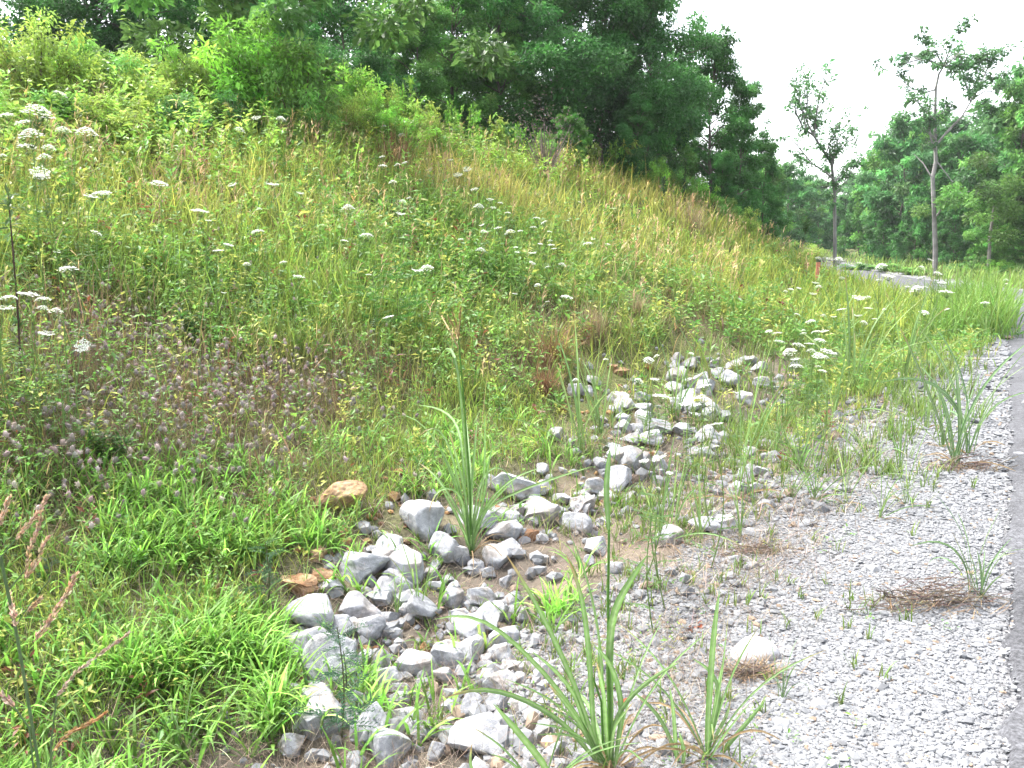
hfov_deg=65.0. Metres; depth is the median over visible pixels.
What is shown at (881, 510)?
tall grass clump
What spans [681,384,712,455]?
wild carrot flower
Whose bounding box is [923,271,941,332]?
wild carrot flower
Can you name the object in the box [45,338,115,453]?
wild carrot flower
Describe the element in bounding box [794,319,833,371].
wild carrot flower
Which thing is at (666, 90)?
broadleaf tree
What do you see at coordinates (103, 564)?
leafy weed
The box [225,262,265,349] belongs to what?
wild carrot flower
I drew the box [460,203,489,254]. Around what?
wild carrot flower
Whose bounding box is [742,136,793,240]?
broadleaf tree
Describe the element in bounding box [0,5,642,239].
brush
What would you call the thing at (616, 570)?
rock
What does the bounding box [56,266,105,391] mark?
wild carrot flower
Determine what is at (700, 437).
rock
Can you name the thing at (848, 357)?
tall grass clump
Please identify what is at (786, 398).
wild carrot flower
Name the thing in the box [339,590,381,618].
rock
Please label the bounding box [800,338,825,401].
wild carrot flower
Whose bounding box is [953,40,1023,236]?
broadleaf tree
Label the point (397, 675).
rock
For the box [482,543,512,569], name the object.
rock
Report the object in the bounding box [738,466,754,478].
rock
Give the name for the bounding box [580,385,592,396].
rock
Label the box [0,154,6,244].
wild carrot flower
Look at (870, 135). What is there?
broadleaf tree
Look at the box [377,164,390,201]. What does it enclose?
wild carrot flower
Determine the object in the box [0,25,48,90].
shrub
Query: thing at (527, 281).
wild carrot flower
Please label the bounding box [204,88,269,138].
shrub
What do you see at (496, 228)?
wild carrot flower
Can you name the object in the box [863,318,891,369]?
wild carrot flower
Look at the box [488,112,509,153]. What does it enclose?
sapling
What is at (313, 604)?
rock
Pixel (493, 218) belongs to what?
wild carrot flower
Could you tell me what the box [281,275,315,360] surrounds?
wild carrot flower
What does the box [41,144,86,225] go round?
wild carrot flower
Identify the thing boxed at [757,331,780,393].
wild carrot flower
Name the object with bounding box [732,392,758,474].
wild carrot flower
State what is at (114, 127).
shrub
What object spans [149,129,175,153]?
leafy weed
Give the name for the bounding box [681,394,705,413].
rock
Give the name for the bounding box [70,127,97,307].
wild carrot flower
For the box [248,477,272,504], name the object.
leafy weed
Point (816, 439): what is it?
wild carrot flower
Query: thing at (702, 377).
rock
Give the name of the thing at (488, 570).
rock
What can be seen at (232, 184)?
wild carrot flower
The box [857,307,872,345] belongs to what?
wild carrot flower
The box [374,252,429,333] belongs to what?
feathery weed
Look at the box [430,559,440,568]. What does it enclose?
rock
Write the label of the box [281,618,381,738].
feathery weed
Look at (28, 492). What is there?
tall grass clump
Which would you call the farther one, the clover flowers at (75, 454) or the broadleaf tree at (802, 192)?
the broadleaf tree at (802, 192)
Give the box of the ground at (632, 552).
[0,130,1023,767]
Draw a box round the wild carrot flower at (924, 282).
[918,265,930,311]
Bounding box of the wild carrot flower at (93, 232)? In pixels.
[71,230,117,333]
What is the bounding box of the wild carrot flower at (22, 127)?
[10,119,51,200]
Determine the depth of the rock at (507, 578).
3.89 m
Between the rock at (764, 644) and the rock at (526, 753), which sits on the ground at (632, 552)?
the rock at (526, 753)
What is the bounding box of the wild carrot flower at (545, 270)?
[531,244,553,300]
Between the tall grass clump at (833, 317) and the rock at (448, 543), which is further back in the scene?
the tall grass clump at (833, 317)
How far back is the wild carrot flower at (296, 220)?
7.96 m
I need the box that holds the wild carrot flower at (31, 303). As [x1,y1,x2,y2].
[14,291,65,429]
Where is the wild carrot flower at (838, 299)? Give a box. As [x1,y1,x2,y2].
[833,257,853,342]
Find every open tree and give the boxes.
[773,59,870,271]
[871,13,1017,275]
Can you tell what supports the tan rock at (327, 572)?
on the ground at (632, 552)
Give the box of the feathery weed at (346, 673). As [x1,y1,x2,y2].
[330,650,364,703]
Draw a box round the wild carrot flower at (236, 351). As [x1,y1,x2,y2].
[216,292,249,387]
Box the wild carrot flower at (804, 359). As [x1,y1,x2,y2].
[799,332,813,387]
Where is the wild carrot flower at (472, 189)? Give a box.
[470,188,483,233]
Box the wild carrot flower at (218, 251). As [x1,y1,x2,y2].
[202,249,233,339]
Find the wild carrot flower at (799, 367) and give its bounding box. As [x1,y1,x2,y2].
[757,364,801,462]
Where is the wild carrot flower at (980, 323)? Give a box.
[964,301,994,351]
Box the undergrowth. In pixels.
[0,37,1022,767]
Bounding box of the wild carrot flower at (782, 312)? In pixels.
[772,291,794,334]
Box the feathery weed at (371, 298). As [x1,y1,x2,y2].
[345,263,401,327]
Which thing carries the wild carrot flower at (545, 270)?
on the ground at (632, 552)
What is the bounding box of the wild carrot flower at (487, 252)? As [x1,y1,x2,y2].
[480,230,501,284]
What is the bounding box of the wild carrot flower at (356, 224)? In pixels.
[340,204,368,271]
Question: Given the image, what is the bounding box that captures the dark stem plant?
[0,184,29,398]
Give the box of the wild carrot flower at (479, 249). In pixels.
[460,247,484,310]
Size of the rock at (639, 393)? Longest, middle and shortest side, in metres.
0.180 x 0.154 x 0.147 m
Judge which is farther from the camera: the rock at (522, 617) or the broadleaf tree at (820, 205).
the broadleaf tree at (820, 205)
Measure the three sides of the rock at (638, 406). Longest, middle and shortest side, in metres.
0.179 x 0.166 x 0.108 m
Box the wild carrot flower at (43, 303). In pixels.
[1,297,55,422]
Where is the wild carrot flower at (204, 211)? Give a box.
[188,207,227,298]
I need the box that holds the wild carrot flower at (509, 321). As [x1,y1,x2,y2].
[494,293,523,354]
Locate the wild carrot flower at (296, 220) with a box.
[287,192,304,258]
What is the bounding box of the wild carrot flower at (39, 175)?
[31,173,62,276]
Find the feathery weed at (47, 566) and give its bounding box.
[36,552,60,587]
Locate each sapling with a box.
[390,74,417,123]
[416,96,442,151]
[444,98,464,157]
[466,101,485,156]
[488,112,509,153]
[513,121,526,161]
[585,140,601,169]
[603,138,622,184]
[621,137,644,186]
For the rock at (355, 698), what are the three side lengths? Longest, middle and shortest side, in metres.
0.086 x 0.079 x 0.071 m
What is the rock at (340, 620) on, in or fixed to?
on the ground at (632, 552)
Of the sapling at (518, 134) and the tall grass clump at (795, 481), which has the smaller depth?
the tall grass clump at (795, 481)
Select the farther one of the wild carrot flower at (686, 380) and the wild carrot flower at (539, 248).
the wild carrot flower at (539, 248)
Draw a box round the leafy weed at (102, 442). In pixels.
[79,416,132,466]
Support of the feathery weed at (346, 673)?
on the ground at (632, 552)
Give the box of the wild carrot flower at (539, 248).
[535,231,550,267]
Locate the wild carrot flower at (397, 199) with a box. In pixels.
[389,180,410,237]
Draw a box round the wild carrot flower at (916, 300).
[909,275,924,317]
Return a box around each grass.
[0,50,837,563]
[0,66,1023,767]
[820,248,1023,289]
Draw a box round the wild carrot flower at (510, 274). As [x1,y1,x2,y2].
[497,247,524,308]
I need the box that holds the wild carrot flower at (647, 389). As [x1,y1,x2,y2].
[627,357,655,430]
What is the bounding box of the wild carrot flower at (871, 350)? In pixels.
[861,320,875,370]
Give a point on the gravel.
(840, 748)
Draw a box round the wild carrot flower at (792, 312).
[786,288,807,331]
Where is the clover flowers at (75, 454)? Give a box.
[0,172,534,564]
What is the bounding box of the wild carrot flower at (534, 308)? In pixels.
[520,283,544,344]
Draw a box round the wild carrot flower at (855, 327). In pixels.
[838,314,863,349]
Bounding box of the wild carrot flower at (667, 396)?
[631,394,671,485]
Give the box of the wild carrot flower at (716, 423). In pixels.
[679,422,732,531]
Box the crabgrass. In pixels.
[0,383,645,767]
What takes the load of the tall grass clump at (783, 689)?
on the ground at (632, 552)
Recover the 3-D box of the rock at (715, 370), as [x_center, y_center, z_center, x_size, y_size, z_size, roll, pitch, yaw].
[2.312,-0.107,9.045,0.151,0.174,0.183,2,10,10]
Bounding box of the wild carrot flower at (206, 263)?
[190,220,224,309]
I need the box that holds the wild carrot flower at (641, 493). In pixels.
[623,453,665,580]
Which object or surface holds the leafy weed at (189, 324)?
on the ground at (632, 552)
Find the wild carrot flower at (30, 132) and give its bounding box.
[12,128,65,339]
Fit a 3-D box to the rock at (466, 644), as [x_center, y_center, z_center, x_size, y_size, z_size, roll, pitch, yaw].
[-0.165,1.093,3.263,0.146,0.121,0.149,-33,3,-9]
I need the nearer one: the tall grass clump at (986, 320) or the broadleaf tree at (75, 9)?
the tall grass clump at (986, 320)
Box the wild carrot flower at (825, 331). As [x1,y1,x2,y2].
[809,329,838,382]
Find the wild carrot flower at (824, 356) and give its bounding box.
[811,355,845,451]
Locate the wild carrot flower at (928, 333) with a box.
[911,290,954,389]
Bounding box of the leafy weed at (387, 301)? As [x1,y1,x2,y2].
[380,288,395,311]
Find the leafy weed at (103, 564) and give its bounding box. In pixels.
[95,551,114,578]
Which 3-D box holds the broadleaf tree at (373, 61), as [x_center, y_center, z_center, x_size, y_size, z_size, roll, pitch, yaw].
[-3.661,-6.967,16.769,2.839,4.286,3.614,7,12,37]
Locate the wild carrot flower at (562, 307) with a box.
[558,295,572,347]
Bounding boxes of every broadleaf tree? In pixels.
[0,0,87,47]
[1,0,245,83]
[11,0,167,82]
[144,0,250,64]
[177,0,338,67]
[220,0,360,94]
[261,0,421,107]
[332,0,449,122]
[351,13,407,102]
[354,0,463,139]
[380,0,529,138]
[384,1,490,137]
[442,0,556,143]
[462,1,579,139]
[481,0,648,158]
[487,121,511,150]
[507,0,697,169]
[550,105,592,175]
[559,13,695,164]
[587,0,726,182]
[612,91,664,184]
[640,48,758,209]
[651,124,703,191]
[662,22,780,209]
[696,148,745,220]
[706,74,776,231]
[732,143,790,240]
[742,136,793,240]
[749,157,795,241]
[757,157,823,246]
[765,177,821,251]
[781,180,828,251]
[794,174,828,223]
[800,172,843,250]
[819,193,855,248]
[820,189,841,244]
[826,176,873,245]
[831,183,882,257]
[837,138,910,256]
[840,121,911,242]
[853,103,955,257]
[859,191,911,263]
[885,130,999,263]
[885,195,942,265]
[891,114,974,254]
[892,109,955,260]
[928,202,974,267]
[942,109,1003,245]
[946,123,998,258]
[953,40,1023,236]
[958,75,1023,262]
[962,172,1023,270]
[963,244,985,272]
[969,151,1023,227]
[970,145,1015,254]
[991,197,1023,271]
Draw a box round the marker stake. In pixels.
[815,259,820,279]
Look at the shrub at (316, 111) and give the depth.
12.20 m
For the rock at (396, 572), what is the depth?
3.74 m
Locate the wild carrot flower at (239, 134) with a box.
[224,127,254,169]
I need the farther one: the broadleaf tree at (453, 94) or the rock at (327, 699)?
the broadleaf tree at (453, 94)
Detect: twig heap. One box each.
[705,531,819,558]
[714,647,811,684]
[823,561,1013,618]
[917,448,1017,473]
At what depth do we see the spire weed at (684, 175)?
19.05 m
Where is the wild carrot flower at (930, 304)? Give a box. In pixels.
[920,281,944,334]
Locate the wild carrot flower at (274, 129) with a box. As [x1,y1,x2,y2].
[261,116,289,165]
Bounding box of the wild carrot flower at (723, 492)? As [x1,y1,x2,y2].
[686,445,752,567]
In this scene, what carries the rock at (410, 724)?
on the ground at (632, 552)
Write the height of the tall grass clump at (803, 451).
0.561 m
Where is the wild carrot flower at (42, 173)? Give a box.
[28,166,52,267]
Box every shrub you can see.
[0,5,106,103]
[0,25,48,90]
[0,100,59,129]
[24,88,117,135]
[53,31,146,101]
[65,91,152,150]
[68,74,129,110]
[83,46,177,106]
[113,98,176,136]
[139,66,207,96]
[144,89,215,139]
[144,94,220,120]
[146,1,318,125]
[151,42,238,103]
[202,96,264,121]
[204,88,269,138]
[237,34,340,145]
[256,83,334,151]
[264,99,347,151]
[317,54,387,116]
[328,95,384,149]
[335,64,403,116]
[360,94,423,153]
[376,110,440,156]
[392,99,445,150]
[530,130,562,160]
[558,133,582,164]
[637,154,671,190]
[660,169,698,205]
[687,177,719,213]
[709,196,744,227]
[730,206,761,236]
[788,241,814,257]
[799,243,830,261]
[839,262,874,269]
[868,263,903,271]
[894,267,930,274]
[939,263,985,270]
[975,259,1020,276]
[999,264,1023,276]
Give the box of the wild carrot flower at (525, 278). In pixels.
[513,251,538,303]
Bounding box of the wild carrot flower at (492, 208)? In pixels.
[485,206,513,251]
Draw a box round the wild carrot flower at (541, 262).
[529,243,546,293]
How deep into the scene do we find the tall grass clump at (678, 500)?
4.54 m
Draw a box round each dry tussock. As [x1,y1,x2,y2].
[366,116,431,175]
[510,309,606,373]
[523,355,570,395]
[557,297,625,345]
[616,289,650,325]
[675,198,718,239]
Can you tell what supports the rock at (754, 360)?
on the ground at (632, 552)
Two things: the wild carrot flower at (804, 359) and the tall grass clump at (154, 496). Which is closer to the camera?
the tall grass clump at (154, 496)
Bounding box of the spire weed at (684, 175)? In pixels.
[681,158,687,205]
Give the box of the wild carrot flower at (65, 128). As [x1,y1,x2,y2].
[47,126,76,208]
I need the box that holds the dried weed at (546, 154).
[495,82,601,192]
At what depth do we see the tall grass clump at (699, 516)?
4.29 m
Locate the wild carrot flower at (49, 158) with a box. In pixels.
[38,154,75,237]
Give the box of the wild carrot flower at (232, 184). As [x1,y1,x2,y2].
[228,182,261,264]
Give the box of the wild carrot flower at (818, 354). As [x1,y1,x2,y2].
[796,352,830,448]
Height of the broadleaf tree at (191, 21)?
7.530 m
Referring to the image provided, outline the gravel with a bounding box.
[422,324,1023,767]
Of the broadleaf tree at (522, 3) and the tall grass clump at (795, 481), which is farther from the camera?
the broadleaf tree at (522, 3)
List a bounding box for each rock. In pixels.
[208,581,231,596]
[277,733,304,754]
[280,573,317,597]
[283,626,327,666]
[285,593,333,628]
[288,683,299,699]
[292,719,302,734]
[296,681,332,701]
[299,691,341,739]
[301,633,360,683]
[304,546,326,562]
[312,568,336,582]
[313,480,367,509]
[318,579,341,592]
[327,614,355,635]
[339,551,389,584]
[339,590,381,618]
[348,689,365,707]
[350,701,386,741]
[353,614,385,640]
[365,591,391,605]
[368,727,411,767]
[370,666,403,692]
[371,649,391,667]
[372,548,393,555]
[373,576,402,604]
[375,533,402,550]
[382,568,412,589]
[382,612,400,621]
[384,707,425,719]
[385,544,424,584]
[389,683,409,691]
[395,649,439,675]
[398,603,406,617]
[399,500,444,542]
[405,589,414,596]
[405,592,437,619]
[405,719,431,728]
[420,641,430,651]
[425,565,437,577]
[427,741,445,762]
[428,531,459,561]
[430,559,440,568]
[431,639,463,668]
[431,667,451,683]
[441,586,463,608]
[443,545,468,562]
[445,573,454,582]
[447,580,460,587]
[448,608,468,620]
[448,712,503,755]
[449,611,465,623]
[454,612,485,637]
[454,665,472,676]
[456,634,483,663]
[458,505,497,530]
[460,692,483,717]
[466,587,495,606]
[467,558,484,568]
[475,674,484,687]
[476,601,499,630]
[480,653,491,660]
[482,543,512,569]
[482,566,495,577]
[482,670,516,690]
[484,474,494,483]
[485,520,522,539]
[486,693,508,711]
[487,472,540,502]
[487,642,515,664]
[488,625,519,645]
[490,507,519,521]
[494,604,506,621]
[498,538,521,549]
[499,575,511,588]
[501,659,520,672]
[504,593,524,605]
[508,693,522,711]
[509,503,524,515]
[514,671,526,683]
[517,606,532,622]
[518,661,535,673]
[522,747,531,760]
[523,494,560,525]
[533,691,545,697]
[536,463,548,475]
[538,479,551,491]
[540,484,546,494]
[542,741,565,764]
[549,427,563,440]
[552,493,570,503]
[559,512,592,535]
[567,383,583,396]
[568,495,595,513]
[573,489,589,496]
[575,502,590,513]
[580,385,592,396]
[583,477,603,494]
[583,554,594,564]
[584,536,606,555]
[586,375,600,385]
[591,457,606,469]
[595,488,617,499]
[603,443,621,450]
[604,561,622,573]
[606,445,623,464]
[607,364,617,371]
[607,391,628,402]
[609,403,622,414]
[609,465,631,490]
[614,367,628,375]
[614,398,634,410]
[614,419,632,433]
[615,413,630,422]
[620,432,639,444]
[620,445,642,471]
[625,491,636,500]
[631,423,644,431]
[634,391,650,402]
[634,409,653,427]
[635,403,652,411]
[639,429,663,445]
[641,451,650,469]
[645,418,671,434]
[651,454,667,468]
[653,524,683,545]
[665,381,683,393]
[666,366,685,381]
[668,360,680,368]
[669,397,682,408]
[671,352,682,361]
[672,422,690,435]
[677,388,695,397]
[679,376,696,388]
[680,357,696,367]
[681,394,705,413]
[688,412,700,420]
[688,516,722,532]
[689,448,697,456]
[693,396,711,403]
[693,434,708,441]
[694,371,707,380]
[694,379,715,396]
[696,446,713,458]
[699,407,716,422]
[699,424,720,439]
[706,401,722,415]
[708,357,721,367]
[710,439,720,446]
[711,367,723,377]
[716,514,737,529]
[718,369,740,385]
[724,359,742,371]
[726,555,740,564]
[727,481,753,494]
[729,636,779,660]
[734,390,754,406]
[738,356,756,364]
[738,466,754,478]
[742,446,757,457]
[743,561,758,569]
[750,361,767,372]
[752,376,769,386]
[753,466,767,476]
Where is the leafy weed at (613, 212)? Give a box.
[602,205,631,234]
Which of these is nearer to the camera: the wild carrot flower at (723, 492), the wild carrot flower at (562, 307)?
the wild carrot flower at (723, 492)
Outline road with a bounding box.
[821,259,1023,767]
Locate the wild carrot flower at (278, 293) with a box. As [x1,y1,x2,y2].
[255,261,298,334]
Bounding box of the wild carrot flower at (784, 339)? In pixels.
[771,313,800,367]
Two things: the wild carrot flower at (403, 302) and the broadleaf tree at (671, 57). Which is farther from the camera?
the broadleaf tree at (671, 57)
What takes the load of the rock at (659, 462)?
on the ground at (632, 552)
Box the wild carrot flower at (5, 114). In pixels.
[0,112,24,190]
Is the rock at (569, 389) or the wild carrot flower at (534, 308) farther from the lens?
the wild carrot flower at (534, 308)
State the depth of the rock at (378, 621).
3.38 m
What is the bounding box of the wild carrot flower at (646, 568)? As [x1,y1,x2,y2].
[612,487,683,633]
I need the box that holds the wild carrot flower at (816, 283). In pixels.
[808,281,824,307]
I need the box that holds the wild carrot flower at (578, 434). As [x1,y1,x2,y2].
[560,378,600,465]
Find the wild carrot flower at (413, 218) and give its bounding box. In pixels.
[407,197,419,244]
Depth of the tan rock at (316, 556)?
3.78 m
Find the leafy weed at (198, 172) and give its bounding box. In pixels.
[189,159,212,190]
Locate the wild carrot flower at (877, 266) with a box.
[861,263,887,348]
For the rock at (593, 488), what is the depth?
5.34 m
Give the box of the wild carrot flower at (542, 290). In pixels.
[531,266,555,317]
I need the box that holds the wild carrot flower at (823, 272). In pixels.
[814,257,828,287]
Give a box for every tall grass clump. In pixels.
[0,451,57,505]
[13,466,110,517]
[18,377,81,440]
[34,675,157,765]
[107,667,221,767]
[128,481,173,510]
[130,463,197,490]
[182,682,286,765]
[233,396,266,429]
[259,683,314,743]
[292,554,311,580]
[314,592,338,631]
[385,567,407,611]
[388,306,592,567]
[391,527,446,627]
[433,450,706,767]
[469,686,641,767]
[487,326,609,454]
[541,350,635,440]
[573,314,612,425]
[581,383,634,465]
[590,590,824,767]
[636,435,741,554]
[648,472,717,548]
[654,442,703,529]
[658,337,703,421]
[673,318,787,512]
[725,396,802,510]
[727,470,755,539]
[750,384,828,452]
[758,460,822,500]
[764,634,808,705]
[768,396,828,469]
[776,283,872,343]
[790,434,872,499]
[795,276,946,394]
[797,410,910,508]
[811,379,867,454]
[822,339,889,419]
[829,415,904,468]
[842,304,892,399]
[851,280,902,335]
[856,425,929,507]
[870,275,990,377]
[872,453,934,520]
[881,324,1023,454]
[883,346,966,427]
[883,409,916,468]
[886,261,959,309]
[893,374,982,447]
[900,328,1023,470]
[912,497,1020,596]
[947,294,1000,342]
[952,251,1010,287]
[953,534,1012,604]
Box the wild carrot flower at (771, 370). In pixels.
[762,340,786,406]
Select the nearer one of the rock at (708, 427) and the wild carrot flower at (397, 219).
the rock at (708, 427)
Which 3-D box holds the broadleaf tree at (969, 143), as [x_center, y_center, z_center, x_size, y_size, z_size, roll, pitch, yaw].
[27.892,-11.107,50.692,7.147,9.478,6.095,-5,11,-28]
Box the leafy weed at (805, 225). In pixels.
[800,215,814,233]
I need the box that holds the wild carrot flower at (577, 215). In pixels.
[563,201,580,237]
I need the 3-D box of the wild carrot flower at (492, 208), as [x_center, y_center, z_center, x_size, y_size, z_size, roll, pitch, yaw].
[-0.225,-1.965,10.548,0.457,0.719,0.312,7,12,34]
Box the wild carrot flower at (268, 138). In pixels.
[251,116,282,163]
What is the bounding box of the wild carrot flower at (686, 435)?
[668,400,694,485]
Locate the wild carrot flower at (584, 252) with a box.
[577,242,593,285]
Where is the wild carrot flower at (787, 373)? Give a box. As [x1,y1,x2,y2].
[768,348,799,421]
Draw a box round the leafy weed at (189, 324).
[172,302,209,346]
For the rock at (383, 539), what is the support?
on the ground at (632, 552)
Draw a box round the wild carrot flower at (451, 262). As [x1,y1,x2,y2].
[443,238,462,290]
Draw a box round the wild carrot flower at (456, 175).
[449,172,460,207]
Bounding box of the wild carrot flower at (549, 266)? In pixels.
[539,248,556,295]
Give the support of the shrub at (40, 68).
on the ground at (632, 552)
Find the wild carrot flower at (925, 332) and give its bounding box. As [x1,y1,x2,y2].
[916,310,941,360]
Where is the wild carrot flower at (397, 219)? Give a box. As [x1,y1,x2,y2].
[397,200,405,248]
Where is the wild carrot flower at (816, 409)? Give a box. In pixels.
[800,365,839,464]
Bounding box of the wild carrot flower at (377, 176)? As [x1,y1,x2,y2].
[371,156,384,198]
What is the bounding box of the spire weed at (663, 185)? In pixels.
[659,175,667,212]
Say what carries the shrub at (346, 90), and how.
on the ground at (632, 552)
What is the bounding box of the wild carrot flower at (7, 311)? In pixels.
[0,305,35,438]
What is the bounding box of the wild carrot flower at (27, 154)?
[16,143,55,241]
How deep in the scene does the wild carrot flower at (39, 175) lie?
5.86 m
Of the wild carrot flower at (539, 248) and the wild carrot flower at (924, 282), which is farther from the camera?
the wild carrot flower at (924, 282)
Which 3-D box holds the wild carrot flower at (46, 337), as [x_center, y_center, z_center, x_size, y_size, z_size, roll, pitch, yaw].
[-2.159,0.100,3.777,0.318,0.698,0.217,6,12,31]
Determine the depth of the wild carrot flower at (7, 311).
3.82 m
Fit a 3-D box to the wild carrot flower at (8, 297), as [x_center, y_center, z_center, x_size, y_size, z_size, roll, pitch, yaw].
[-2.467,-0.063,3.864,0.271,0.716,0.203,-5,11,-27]
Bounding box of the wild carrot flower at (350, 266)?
[330,239,362,304]
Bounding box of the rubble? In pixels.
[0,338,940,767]
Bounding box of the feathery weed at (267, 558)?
[242,536,290,609]
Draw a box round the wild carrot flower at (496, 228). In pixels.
[493,227,514,281]
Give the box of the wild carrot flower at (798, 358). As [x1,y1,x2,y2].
[789,329,811,393]
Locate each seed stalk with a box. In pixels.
[0,493,79,767]
[0,690,33,767]
[47,710,108,767]
[50,630,131,767]
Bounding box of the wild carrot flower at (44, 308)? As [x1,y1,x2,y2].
[19,305,68,443]
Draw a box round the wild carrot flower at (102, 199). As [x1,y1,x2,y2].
[78,190,118,280]
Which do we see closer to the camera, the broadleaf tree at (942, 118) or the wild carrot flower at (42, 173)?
the wild carrot flower at (42, 173)
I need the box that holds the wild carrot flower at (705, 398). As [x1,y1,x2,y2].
[671,394,707,480]
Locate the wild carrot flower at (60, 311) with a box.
[41,308,106,432]
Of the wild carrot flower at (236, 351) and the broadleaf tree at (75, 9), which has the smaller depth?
the wild carrot flower at (236, 351)
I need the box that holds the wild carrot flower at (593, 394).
[580,358,606,424]
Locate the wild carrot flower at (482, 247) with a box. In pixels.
[477,224,488,274]
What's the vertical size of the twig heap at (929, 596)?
0.212 m
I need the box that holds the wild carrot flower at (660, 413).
[648,378,671,454]
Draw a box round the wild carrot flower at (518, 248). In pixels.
[505,229,523,280]
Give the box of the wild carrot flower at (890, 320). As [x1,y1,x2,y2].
[882,274,897,375]
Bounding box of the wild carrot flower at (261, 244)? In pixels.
[241,208,276,275]
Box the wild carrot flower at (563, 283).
[558,263,581,315]
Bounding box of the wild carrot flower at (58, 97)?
[36,90,65,152]
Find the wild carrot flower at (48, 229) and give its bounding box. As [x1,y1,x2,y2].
[20,104,95,448]
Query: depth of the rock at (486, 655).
3.18 m
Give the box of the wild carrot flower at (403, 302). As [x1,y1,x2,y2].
[396,274,410,339]
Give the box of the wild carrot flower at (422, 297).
[412,269,436,335]
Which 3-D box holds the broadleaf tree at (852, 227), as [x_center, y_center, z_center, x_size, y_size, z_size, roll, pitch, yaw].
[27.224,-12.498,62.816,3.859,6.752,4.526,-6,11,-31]
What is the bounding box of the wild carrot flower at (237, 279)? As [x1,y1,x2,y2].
[221,243,259,341]
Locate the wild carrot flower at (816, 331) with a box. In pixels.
[810,330,834,389]
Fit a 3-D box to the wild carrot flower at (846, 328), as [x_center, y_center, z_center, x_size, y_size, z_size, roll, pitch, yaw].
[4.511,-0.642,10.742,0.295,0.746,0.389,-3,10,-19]
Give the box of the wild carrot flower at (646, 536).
[622,471,680,608]
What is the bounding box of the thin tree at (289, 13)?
[101,0,521,97]
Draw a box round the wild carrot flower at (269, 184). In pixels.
[265,182,293,250]
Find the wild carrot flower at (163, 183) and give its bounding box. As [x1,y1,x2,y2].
[149,180,182,264]
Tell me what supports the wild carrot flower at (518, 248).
on the ground at (632, 552)
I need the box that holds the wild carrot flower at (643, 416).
[632,378,654,450]
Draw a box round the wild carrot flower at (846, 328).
[837,308,856,349]
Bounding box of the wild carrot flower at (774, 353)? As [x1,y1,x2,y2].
[764,330,788,396]
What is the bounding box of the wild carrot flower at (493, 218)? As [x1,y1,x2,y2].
[487,202,508,230]
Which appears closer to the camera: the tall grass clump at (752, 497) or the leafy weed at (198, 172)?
the tall grass clump at (752, 497)
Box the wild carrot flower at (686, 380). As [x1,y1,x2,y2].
[669,352,703,418]
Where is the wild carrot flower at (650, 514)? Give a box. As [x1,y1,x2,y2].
[634,459,667,588]
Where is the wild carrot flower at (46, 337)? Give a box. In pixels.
[38,330,89,466]
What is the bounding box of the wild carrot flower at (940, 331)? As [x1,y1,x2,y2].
[925,308,953,349]
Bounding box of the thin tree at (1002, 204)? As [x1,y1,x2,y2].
[908,151,1023,266]
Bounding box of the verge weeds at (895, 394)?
[1,284,1001,767]
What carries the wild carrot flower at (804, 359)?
on the ground at (632, 552)
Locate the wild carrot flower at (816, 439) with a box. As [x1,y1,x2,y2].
[808,369,850,471]
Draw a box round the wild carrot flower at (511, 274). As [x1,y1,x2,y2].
[494,251,525,305]
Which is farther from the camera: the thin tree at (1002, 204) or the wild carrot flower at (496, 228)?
the thin tree at (1002, 204)
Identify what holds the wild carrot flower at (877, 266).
on the ground at (632, 552)
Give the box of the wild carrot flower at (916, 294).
[910,285,933,381]
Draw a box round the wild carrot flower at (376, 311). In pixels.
[367,274,392,344]
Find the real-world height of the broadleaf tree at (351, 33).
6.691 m
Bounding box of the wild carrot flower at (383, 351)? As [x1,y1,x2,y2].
[364,315,399,397]
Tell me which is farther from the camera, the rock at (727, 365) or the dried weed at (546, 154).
the dried weed at (546, 154)
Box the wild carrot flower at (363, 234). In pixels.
[360,233,396,291]
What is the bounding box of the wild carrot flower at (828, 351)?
[798,348,835,435]
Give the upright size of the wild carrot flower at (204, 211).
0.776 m
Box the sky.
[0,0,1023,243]
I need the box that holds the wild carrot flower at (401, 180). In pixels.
[391,161,406,203]
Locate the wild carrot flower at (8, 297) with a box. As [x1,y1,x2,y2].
[0,295,27,434]
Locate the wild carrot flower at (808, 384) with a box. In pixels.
[791,348,828,421]
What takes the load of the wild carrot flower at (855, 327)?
on the ground at (632, 552)
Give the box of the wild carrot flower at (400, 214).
[389,212,415,258]
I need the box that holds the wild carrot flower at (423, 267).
[420,265,450,327]
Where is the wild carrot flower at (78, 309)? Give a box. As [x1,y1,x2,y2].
[49,251,101,380]
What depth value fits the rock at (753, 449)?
6.30 m
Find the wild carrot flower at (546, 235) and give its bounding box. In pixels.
[533,217,546,263]
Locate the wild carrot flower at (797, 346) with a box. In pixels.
[779,343,810,407]
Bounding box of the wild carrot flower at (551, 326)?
[541,301,554,357]
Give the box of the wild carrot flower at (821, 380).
[806,343,832,410]
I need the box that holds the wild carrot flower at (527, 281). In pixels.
[513,261,533,312]
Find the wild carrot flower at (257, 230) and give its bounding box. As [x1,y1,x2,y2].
[246,229,279,321]
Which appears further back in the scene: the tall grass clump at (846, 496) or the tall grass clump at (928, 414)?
the tall grass clump at (928, 414)
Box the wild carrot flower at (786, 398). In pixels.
[777,358,798,450]
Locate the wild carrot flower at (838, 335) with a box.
[831,316,842,355]
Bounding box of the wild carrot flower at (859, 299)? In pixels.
[834,295,867,370]
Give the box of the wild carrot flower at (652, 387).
[632,354,668,418]
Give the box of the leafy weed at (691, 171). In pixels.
[681,156,701,178]
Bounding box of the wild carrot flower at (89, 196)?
[64,193,102,294]

